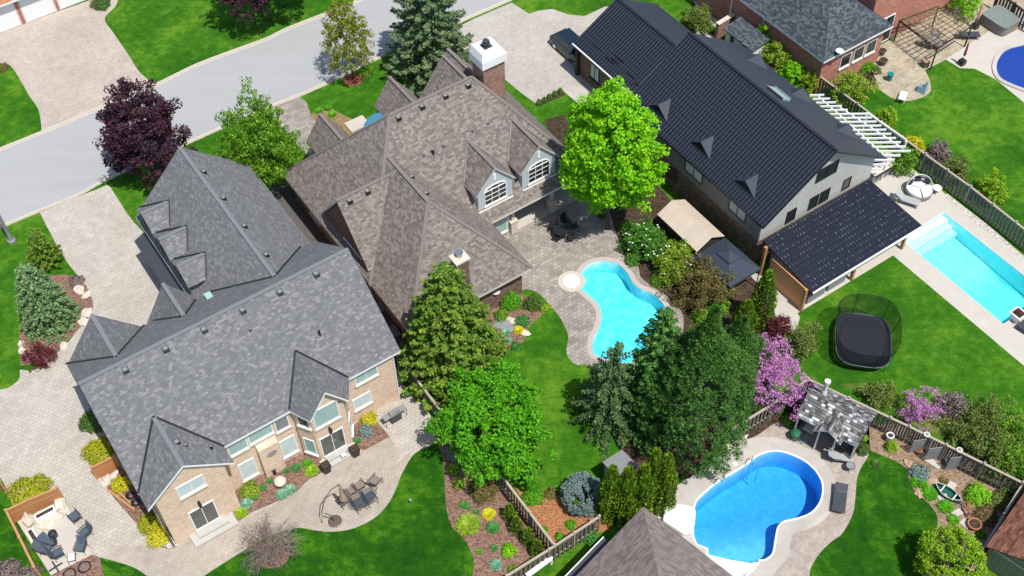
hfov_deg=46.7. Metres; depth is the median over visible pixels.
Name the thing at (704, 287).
bronze tree
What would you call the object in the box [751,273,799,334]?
side path
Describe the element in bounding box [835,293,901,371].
trampoline
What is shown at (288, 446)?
window
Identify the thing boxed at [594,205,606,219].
garden shrub
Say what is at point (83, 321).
boulder
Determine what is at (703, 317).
garden shrub
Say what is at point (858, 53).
window
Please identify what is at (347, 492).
patio chair
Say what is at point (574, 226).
patio chair
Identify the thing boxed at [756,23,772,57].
leafy shrub
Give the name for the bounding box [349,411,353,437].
window
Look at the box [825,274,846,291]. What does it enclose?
outdoor sofa
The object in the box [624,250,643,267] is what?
garden shrub
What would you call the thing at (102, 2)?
garden shrub
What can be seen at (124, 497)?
timber board
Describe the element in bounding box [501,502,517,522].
cedar tree
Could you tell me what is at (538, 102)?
boxwood ball
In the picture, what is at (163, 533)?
garden shrub
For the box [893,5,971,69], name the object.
vine pergola
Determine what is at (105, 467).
cedar fence
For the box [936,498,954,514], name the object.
garden plant
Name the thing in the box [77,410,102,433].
garden shrub
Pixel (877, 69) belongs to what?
garden shrub
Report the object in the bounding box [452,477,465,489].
garden plant
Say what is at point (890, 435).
planter
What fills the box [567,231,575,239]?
patio chair
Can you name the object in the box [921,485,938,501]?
garden plant
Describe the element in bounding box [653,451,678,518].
cedar tree
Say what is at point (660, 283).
garden shrub
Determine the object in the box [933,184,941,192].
table
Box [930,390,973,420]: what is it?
leafy shrub
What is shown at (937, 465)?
stepping stone
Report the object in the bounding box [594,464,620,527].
cedar tree
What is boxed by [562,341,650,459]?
spruce tree
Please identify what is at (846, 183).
window
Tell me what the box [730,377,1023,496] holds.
wooden fence
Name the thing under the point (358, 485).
patio chair
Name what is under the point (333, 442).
patio door
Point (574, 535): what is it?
wooden fence
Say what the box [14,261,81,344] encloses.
spruce tree
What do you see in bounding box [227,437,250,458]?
window
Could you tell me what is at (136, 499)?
garden hose
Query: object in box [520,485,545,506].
garden shrub
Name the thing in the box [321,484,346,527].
cantilever umbrella
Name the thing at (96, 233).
driveway
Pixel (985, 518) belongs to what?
garden shrub
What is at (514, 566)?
garden shrub
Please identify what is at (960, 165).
leafy shrub
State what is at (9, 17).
garage door
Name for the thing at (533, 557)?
garden shrub
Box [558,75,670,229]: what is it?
maple tree
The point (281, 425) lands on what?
window
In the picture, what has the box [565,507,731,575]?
house
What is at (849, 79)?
leafy shrub
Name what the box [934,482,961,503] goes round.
canoe
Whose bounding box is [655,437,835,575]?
pool deck
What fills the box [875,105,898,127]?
leafy shrub
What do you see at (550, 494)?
garden shrub
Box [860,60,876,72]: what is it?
garden shrub
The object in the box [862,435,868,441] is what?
garden shrub
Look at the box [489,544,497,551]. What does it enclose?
garden plant
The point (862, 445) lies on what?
garden shrub
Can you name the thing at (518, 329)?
garden plant
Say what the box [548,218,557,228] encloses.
patio chair
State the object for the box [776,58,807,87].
leafy shrub
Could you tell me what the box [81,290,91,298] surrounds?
boulder
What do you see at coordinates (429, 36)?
spruce tree
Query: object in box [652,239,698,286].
dogwood tree
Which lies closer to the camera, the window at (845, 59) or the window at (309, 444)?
the window at (309, 444)
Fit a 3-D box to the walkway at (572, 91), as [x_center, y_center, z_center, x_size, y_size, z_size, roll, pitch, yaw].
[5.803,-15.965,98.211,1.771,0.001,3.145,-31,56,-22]
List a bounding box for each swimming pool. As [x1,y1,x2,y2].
[558,257,670,366]
[692,450,823,575]
[905,212,1023,323]
[992,42,1023,91]
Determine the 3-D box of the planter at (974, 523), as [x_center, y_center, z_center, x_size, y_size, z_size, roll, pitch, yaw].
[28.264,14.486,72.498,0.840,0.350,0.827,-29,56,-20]
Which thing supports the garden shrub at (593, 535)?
on the flower bed at (553, 515)
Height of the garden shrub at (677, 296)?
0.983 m
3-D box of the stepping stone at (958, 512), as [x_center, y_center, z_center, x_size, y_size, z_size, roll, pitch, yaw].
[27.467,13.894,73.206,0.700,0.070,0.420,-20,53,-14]
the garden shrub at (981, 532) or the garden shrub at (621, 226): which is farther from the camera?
the garden shrub at (621, 226)
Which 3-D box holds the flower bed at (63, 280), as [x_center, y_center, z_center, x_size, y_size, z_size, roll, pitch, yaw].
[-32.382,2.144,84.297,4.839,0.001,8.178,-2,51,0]
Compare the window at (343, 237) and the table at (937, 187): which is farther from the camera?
the table at (937, 187)
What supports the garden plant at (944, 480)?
on the garden bed at (961, 479)
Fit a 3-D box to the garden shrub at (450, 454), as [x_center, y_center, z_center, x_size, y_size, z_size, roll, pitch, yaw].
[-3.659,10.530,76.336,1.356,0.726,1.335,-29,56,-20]
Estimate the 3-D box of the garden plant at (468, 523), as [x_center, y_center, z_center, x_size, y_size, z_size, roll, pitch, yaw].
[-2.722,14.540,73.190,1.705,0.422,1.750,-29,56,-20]
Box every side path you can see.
[270,182,430,394]
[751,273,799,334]
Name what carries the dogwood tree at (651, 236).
on the planting soil at (660, 201)
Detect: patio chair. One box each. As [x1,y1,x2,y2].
[29,538,54,557]
[35,531,57,548]
[45,545,66,562]
[66,507,82,524]
[73,535,88,554]
[76,519,93,535]
[336,488,351,509]
[342,484,356,495]
[350,493,367,513]
[352,477,366,491]
[362,486,378,506]
[365,472,382,487]
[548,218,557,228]
[552,231,564,243]
[559,212,570,224]
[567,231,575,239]
[568,220,578,233]
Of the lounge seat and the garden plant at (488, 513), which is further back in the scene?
the lounge seat
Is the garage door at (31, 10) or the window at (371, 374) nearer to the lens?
the window at (371, 374)
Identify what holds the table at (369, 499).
on the patio at (186, 557)
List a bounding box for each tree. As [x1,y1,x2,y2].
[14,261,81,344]
[92,76,197,189]
[214,76,312,188]
[215,0,273,22]
[319,0,375,79]
[382,0,473,95]
[397,260,509,415]
[422,358,556,486]
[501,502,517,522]
[508,515,522,536]
[520,526,534,547]
[529,538,544,559]
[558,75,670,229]
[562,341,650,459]
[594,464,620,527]
[611,306,695,449]
[611,464,638,527]
[617,215,667,263]
[629,304,758,480]
[630,462,655,518]
[647,446,661,509]
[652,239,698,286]
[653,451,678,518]
[659,252,739,313]
[695,314,773,415]
[729,298,758,334]
[737,332,817,420]
[748,268,777,333]
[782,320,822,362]
[899,386,945,439]
[912,521,988,575]
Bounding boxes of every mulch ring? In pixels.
[257,538,290,567]
[344,74,362,85]
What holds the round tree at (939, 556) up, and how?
on the garden bed at (961, 479)
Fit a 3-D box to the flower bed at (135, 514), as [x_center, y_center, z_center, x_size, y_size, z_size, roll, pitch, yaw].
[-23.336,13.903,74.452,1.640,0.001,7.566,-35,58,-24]
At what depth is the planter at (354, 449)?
76.11 m
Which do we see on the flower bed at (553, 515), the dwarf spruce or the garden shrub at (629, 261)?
the dwarf spruce
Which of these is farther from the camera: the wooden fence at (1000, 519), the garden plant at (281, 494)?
the garden plant at (281, 494)
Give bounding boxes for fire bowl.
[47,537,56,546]
[48,529,57,537]
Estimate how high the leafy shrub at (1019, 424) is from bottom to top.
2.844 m
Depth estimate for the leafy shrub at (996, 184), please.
88.69 m
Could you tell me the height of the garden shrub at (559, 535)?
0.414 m
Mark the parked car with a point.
(562, 41)
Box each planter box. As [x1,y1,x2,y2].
[25,527,37,541]
[33,505,57,522]
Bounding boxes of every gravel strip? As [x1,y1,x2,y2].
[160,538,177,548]
[694,30,796,86]
[945,194,1023,260]
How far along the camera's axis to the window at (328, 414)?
73.31 m
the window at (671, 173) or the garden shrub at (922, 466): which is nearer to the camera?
the garden shrub at (922, 466)
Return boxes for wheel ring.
[63,568,75,575]
[78,561,90,572]
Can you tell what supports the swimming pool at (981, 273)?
in the pool deck at (1008, 336)
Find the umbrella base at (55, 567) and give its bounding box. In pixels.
[49,561,62,571]
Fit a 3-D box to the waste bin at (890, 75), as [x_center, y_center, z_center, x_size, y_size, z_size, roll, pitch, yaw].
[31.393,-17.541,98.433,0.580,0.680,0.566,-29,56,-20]
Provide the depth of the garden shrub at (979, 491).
73.40 m
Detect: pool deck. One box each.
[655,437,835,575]
[769,152,1023,364]
[946,8,1023,101]
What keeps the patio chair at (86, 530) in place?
on the fire patio at (65, 528)
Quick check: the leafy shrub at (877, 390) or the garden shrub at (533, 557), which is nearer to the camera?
the garden shrub at (533, 557)
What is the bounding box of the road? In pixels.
[0,0,502,224]
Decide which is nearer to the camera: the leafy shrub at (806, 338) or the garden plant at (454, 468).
the garden plant at (454, 468)
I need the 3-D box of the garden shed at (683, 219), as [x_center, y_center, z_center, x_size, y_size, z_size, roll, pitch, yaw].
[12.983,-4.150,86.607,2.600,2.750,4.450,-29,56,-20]
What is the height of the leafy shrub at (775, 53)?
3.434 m
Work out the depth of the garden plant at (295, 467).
76.03 m
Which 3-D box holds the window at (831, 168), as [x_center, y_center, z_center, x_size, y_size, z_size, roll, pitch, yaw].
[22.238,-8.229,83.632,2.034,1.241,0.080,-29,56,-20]
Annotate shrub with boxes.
[0,63,8,73]
[0,557,22,575]
[4,472,53,513]
[17,563,43,575]
[25,228,63,271]
[68,274,85,286]
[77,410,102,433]
[79,434,116,465]
[89,0,110,10]
[110,475,131,495]
[136,512,161,535]
[146,525,171,549]
[236,509,302,575]
[238,480,260,498]
[356,423,372,438]
[359,410,378,426]
[444,447,459,462]
[467,478,499,506]
[486,470,508,489]
[493,309,509,322]
[500,290,522,311]
[501,542,516,558]
[506,563,523,575]
[510,341,522,350]
[513,314,529,328]
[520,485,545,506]
[522,292,542,312]
[526,555,542,566]
[539,302,551,313]
[543,487,557,500]
[554,532,564,540]
[564,519,576,530]
[579,528,597,545]
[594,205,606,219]
[617,220,632,233]
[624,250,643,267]
[649,269,672,287]
[670,290,692,310]
[679,2,715,35]
[690,306,708,324]
[707,295,732,317]
[713,283,734,300]
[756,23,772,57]
[760,39,791,71]
[775,403,789,415]
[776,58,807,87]
[780,414,796,429]
[797,70,820,94]
[828,70,880,108]
[856,441,871,456]
[859,378,897,410]
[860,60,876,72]
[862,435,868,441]
[870,65,882,74]
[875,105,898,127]
[884,439,898,453]
[889,146,920,177]
[902,136,926,155]
[906,464,930,481]
[923,137,952,164]
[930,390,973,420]
[938,404,994,449]
[940,154,970,182]
[947,0,984,20]
[959,389,1022,442]
[963,423,1023,486]
[963,481,992,506]
[971,503,997,527]
[975,167,1012,204]
[975,528,986,538]
[981,442,1023,491]
[984,395,1023,461]
[988,488,1013,511]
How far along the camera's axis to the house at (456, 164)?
83.65 m
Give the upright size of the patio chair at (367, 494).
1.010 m
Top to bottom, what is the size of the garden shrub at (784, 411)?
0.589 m
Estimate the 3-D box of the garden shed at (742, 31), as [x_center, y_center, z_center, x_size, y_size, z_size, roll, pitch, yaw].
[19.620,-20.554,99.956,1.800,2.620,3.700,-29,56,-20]
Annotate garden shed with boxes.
[602,450,637,475]
[657,199,723,264]
[723,17,769,53]
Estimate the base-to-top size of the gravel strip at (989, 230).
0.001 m
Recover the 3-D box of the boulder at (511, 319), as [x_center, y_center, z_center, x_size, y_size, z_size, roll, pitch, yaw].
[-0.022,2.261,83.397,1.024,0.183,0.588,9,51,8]
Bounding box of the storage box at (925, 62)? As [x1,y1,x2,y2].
[920,57,930,67]
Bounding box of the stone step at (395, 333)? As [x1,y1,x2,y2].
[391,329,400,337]
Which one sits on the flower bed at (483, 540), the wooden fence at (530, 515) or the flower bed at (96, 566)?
the wooden fence at (530, 515)
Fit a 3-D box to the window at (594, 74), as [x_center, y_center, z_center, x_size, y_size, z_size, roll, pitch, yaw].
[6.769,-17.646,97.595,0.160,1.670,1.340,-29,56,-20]
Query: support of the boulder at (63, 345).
on the flower bed at (63, 280)
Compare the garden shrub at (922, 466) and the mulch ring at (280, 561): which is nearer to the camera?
the mulch ring at (280, 561)
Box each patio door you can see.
[188,500,219,530]
[319,427,346,457]
[881,13,895,42]
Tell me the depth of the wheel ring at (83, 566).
71.93 m
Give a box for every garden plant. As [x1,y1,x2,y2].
[234,507,247,518]
[240,498,253,509]
[250,492,258,499]
[259,484,266,490]
[266,477,273,482]
[275,489,287,499]
[283,467,289,473]
[284,484,296,494]
[291,463,301,472]
[301,458,311,467]
[304,464,318,477]
[314,107,322,113]
[323,104,331,110]
[328,111,336,116]
[353,437,361,443]
[447,462,460,475]
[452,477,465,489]
[455,512,480,535]
[458,500,467,508]
[482,507,496,520]
[485,521,499,534]
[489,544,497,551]
[489,559,502,571]
[499,328,510,336]
[513,325,523,333]
[871,459,880,467]
[910,474,927,488]
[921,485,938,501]
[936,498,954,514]
[939,476,949,484]
[947,514,959,524]
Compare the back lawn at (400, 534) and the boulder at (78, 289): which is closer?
the back lawn at (400, 534)
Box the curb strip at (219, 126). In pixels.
[0,0,511,228]
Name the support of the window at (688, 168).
in the house at (760, 151)
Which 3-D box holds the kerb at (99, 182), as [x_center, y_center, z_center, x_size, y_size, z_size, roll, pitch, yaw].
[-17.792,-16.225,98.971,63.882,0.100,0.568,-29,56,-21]
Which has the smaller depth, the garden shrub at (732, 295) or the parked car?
the garden shrub at (732, 295)
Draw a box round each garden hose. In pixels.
[125,491,134,498]
[130,498,140,505]
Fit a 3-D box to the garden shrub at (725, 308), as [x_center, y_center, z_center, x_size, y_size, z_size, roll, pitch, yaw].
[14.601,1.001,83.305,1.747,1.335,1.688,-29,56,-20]
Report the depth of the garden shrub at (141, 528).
73.31 m
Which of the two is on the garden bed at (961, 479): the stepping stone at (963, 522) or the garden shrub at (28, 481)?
the stepping stone at (963, 522)
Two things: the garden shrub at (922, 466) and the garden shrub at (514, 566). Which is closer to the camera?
the garden shrub at (514, 566)
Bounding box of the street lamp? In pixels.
[0,215,15,244]
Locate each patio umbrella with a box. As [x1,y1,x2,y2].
[957,43,968,66]
[972,4,982,29]
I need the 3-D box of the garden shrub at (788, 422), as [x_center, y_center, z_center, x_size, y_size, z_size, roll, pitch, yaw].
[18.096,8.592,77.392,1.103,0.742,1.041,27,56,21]
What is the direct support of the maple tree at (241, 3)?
on the lawn at (976, 116)
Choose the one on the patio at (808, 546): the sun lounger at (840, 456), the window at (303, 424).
the sun lounger at (840, 456)
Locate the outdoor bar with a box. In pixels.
[869,157,897,182]
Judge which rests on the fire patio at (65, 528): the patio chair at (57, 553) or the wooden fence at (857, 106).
the patio chair at (57, 553)
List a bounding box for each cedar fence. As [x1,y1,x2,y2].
[0,479,9,494]
[4,486,63,575]
[89,454,120,478]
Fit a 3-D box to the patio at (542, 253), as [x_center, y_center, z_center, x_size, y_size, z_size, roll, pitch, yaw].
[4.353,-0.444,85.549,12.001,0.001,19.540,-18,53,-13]
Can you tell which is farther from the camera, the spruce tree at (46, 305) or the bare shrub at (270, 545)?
the spruce tree at (46, 305)
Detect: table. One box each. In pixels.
[67,552,76,564]
[350,488,376,510]
[553,223,569,239]
[845,461,854,470]
[925,35,939,46]
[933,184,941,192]
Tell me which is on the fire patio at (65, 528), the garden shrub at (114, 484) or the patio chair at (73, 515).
the patio chair at (73, 515)
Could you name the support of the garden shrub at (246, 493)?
on the flower bed at (298, 479)
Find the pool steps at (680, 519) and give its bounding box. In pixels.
[663,504,695,535]
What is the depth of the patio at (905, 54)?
100.82 m
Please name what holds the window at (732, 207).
in the house at (760, 151)
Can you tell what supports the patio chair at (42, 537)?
on the fire patio at (65, 528)
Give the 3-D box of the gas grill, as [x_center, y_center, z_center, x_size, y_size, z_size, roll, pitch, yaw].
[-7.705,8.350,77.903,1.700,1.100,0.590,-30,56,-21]
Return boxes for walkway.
[564,85,588,101]
[693,0,718,27]
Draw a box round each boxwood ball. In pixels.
[536,98,541,105]
[541,96,546,102]
[546,94,552,99]
[552,90,557,97]
[557,87,563,94]
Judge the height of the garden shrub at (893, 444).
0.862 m
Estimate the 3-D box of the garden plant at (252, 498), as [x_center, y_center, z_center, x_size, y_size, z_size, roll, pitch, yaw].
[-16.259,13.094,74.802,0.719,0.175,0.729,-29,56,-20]
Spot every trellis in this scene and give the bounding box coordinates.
[909,439,929,451]
[924,447,947,459]
[945,456,967,469]
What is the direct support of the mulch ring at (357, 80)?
on the lawn at (976, 116)
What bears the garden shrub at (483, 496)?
on the flower bed at (483, 540)
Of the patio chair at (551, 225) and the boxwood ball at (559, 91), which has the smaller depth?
the patio chair at (551, 225)
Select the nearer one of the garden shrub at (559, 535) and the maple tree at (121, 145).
the garden shrub at (559, 535)
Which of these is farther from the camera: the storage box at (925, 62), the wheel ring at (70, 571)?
the storage box at (925, 62)
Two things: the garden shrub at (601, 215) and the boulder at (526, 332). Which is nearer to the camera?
the boulder at (526, 332)
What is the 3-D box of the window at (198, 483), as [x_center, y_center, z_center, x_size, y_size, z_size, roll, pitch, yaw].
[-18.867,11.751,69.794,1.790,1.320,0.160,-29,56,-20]
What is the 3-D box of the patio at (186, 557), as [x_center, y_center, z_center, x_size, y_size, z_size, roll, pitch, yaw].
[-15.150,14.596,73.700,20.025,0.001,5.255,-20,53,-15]
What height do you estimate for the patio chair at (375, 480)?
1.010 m
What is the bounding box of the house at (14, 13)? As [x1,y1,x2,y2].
[0,0,84,32]
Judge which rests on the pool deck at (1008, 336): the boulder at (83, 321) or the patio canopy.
the patio canopy
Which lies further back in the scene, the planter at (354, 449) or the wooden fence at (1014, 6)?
the wooden fence at (1014, 6)
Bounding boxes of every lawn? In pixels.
[0,0,1023,575]
[0,503,50,575]
[101,443,473,575]
[809,451,937,575]
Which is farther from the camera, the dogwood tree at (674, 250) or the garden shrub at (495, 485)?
the dogwood tree at (674, 250)
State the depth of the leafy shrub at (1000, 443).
74.32 m
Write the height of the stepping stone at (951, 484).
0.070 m
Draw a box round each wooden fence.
[396,354,555,559]
[505,514,600,575]
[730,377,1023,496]
[736,16,881,136]
[876,120,1023,249]
[967,484,1023,574]
[992,0,1023,30]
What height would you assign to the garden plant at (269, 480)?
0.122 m
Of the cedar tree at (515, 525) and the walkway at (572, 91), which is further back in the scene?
the walkway at (572, 91)
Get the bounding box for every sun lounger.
[828,446,852,462]
[831,482,847,512]
[895,188,920,208]
[897,91,907,101]
[957,29,980,39]
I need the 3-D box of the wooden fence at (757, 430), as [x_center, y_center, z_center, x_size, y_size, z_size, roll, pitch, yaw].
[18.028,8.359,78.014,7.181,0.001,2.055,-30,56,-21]
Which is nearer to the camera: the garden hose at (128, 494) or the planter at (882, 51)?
the garden hose at (128, 494)
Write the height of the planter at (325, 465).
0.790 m
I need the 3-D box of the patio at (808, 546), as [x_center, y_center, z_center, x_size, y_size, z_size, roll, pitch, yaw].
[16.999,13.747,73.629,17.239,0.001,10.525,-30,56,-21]
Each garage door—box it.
[0,3,22,32]
[17,0,56,22]
[57,0,83,9]
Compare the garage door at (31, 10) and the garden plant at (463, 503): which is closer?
the garden plant at (463, 503)
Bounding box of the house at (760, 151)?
[572,0,885,261]
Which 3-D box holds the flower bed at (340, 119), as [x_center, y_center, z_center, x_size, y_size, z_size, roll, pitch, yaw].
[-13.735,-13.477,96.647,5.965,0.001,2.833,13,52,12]
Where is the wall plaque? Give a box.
[956,447,962,452]
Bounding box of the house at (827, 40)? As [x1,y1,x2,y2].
[694,0,952,93]
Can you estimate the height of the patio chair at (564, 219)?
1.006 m
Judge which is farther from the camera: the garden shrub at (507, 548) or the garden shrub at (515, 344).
the garden shrub at (515, 344)
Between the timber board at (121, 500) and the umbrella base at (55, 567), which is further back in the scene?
the timber board at (121, 500)
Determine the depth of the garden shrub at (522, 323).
83.02 m
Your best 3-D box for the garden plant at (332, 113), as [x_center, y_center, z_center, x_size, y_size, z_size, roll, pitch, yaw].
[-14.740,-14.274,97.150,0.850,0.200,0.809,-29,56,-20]
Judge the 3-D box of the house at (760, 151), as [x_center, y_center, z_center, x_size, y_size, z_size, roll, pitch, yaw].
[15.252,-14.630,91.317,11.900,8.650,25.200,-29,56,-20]
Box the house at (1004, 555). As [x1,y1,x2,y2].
[983,494,1023,575]
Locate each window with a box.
[175,474,207,500]
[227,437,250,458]
[238,457,260,483]
[247,424,275,447]
[273,415,291,434]
[278,434,299,460]
[296,416,311,430]
[302,437,318,457]
[309,211,320,226]
[313,399,341,431]
[343,237,364,279]
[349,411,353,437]
[352,391,373,413]
[354,366,379,388]
[484,181,507,208]
[493,217,508,234]
[527,159,550,186]
[588,62,599,85]
[666,163,676,182]
[684,160,702,184]
[728,199,746,223]
[784,207,796,223]
[807,193,819,210]
[815,159,839,183]
[818,187,830,204]
[838,51,852,71]
[841,176,851,190]
[851,44,865,63]
[863,38,877,57]
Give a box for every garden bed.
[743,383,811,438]
[865,424,1023,575]
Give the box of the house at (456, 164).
[281,37,589,339]
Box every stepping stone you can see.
[928,459,935,465]
[933,462,941,469]
[937,493,947,501]
[947,480,956,488]
[951,508,962,515]
[959,518,968,528]
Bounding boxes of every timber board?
[106,488,134,510]
[113,487,135,507]
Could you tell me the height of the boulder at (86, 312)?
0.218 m
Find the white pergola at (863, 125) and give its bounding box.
[809,94,910,179]
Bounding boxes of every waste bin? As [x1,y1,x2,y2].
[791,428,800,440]
[887,71,893,81]
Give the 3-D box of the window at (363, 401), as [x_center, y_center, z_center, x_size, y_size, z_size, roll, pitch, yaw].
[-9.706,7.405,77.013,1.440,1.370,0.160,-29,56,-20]
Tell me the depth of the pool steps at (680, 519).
72.88 m
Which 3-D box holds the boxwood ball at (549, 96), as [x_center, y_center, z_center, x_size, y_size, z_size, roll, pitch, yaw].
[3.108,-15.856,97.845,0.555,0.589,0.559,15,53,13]
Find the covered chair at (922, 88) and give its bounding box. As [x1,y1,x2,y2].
[916,81,928,94]
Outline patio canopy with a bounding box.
[758,179,922,311]
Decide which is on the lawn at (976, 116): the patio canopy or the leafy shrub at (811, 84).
the leafy shrub at (811, 84)
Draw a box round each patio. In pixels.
[18,507,91,574]
[101,437,411,575]
[503,198,683,371]
[694,419,868,575]
[870,0,1023,100]
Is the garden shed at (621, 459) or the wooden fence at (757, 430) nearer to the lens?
the garden shed at (621, 459)
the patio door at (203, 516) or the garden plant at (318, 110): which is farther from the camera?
the garden plant at (318, 110)
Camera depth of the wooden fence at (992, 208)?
88.99 m
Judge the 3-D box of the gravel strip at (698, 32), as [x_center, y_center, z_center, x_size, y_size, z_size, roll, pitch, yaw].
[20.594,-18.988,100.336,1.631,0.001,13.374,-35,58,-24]
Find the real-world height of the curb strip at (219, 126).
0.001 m
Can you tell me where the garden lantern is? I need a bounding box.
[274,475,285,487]
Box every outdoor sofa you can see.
[805,287,825,304]
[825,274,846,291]
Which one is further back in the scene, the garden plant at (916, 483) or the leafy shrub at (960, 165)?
the leafy shrub at (960, 165)
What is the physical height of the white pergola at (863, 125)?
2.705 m
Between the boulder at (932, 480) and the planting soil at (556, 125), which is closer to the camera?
the boulder at (932, 480)
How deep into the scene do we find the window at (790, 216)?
84.82 m
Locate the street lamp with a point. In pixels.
(11, 240)
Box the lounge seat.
[1016,319,1023,332]
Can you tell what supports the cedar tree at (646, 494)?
on the lawn at (976, 116)
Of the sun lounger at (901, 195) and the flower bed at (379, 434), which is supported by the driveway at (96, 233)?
the flower bed at (379, 434)
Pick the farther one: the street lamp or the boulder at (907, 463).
the street lamp
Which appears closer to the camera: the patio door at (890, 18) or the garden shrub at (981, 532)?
the garden shrub at (981, 532)
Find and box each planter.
[319,460,331,473]
[348,443,359,457]
[879,47,886,55]
[879,57,887,65]
[886,432,894,441]
[916,447,922,453]
[968,517,981,529]
[1009,306,1023,323]
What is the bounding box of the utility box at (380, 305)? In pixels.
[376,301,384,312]
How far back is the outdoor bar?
90.88 m
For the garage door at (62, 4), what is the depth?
106.72 m
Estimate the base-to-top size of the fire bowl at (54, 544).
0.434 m
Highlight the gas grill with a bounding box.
[382,404,406,427]
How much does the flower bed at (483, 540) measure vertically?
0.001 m
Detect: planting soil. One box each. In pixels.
[536,92,565,106]
[544,115,568,144]
[595,167,778,476]
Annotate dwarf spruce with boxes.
[560,471,601,516]
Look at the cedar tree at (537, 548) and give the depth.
71.15 m
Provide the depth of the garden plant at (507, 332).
82.64 m
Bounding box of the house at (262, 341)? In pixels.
[65,146,400,548]
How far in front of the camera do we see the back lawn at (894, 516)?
72.66 m
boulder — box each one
[18,346,25,353]
[21,512,34,527]
[37,515,56,529]
[53,497,66,511]
[55,512,64,521]
[60,342,67,349]
[73,285,83,294]
[77,316,88,325]
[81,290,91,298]
[81,308,91,316]
[101,473,110,485]
[110,469,118,479]
[492,318,513,331]
[506,316,517,323]
[519,329,530,335]
[903,458,912,467]
[914,487,923,497]
[927,475,938,485]
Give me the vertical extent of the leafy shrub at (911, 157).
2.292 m
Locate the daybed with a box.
[905,174,932,201]
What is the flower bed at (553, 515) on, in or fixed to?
on the lawn at (976, 116)
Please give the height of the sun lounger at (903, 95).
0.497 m
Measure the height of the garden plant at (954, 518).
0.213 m
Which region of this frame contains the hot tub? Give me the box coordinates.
[980,5,1020,36]
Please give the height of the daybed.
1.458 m
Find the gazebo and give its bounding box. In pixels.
[692,238,760,305]
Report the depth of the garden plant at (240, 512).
74.01 m
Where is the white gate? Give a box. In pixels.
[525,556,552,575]
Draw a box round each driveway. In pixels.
[0,0,149,130]
[0,184,435,575]
[266,97,315,156]
[452,3,608,102]
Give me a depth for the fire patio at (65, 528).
73.12 m
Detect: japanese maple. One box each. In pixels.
[20,341,59,372]
[767,313,791,340]
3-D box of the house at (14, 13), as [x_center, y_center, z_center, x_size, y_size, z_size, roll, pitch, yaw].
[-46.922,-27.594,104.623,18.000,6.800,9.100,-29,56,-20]
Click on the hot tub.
(1000, 20)
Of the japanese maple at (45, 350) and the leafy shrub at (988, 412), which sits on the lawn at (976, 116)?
the leafy shrub at (988, 412)
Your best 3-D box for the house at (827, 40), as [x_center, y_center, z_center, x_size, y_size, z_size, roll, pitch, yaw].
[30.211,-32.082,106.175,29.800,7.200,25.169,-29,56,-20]
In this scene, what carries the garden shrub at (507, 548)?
on the flower bed at (483, 540)
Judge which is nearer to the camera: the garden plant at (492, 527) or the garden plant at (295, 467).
the garden plant at (492, 527)
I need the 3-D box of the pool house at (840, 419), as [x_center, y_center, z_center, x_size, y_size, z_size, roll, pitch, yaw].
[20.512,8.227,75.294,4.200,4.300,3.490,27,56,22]
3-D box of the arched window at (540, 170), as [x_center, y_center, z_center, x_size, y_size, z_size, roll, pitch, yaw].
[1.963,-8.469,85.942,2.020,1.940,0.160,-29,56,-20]
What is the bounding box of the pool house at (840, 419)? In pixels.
[794,378,876,459]
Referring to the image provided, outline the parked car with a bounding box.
[549,28,580,66]
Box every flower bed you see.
[19,274,92,365]
[51,555,103,575]
[101,468,176,548]
[234,453,322,520]
[311,108,366,134]
[353,417,389,450]
[432,416,551,575]
[485,295,546,349]
[514,487,610,543]
[842,71,877,87]
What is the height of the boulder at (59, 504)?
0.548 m
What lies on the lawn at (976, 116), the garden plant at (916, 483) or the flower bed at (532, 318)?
the flower bed at (532, 318)
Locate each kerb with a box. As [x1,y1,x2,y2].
[0,0,358,149]
[0,0,508,227]
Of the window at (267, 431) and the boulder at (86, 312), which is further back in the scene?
the boulder at (86, 312)
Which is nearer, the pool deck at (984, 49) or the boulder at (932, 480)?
the boulder at (932, 480)
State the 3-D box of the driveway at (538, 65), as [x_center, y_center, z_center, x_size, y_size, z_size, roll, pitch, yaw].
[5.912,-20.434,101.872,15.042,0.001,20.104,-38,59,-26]
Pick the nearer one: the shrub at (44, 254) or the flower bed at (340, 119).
the shrub at (44, 254)
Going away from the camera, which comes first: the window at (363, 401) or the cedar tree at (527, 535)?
the cedar tree at (527, 535)
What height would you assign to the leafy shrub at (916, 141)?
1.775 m
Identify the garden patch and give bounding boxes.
[841,383,1023,469]
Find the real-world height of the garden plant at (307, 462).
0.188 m
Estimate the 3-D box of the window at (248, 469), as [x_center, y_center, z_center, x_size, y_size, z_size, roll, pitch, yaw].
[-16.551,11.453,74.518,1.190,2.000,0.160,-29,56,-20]
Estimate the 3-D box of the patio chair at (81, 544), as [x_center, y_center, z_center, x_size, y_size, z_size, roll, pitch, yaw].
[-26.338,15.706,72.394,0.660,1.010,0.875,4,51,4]
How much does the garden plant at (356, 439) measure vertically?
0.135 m

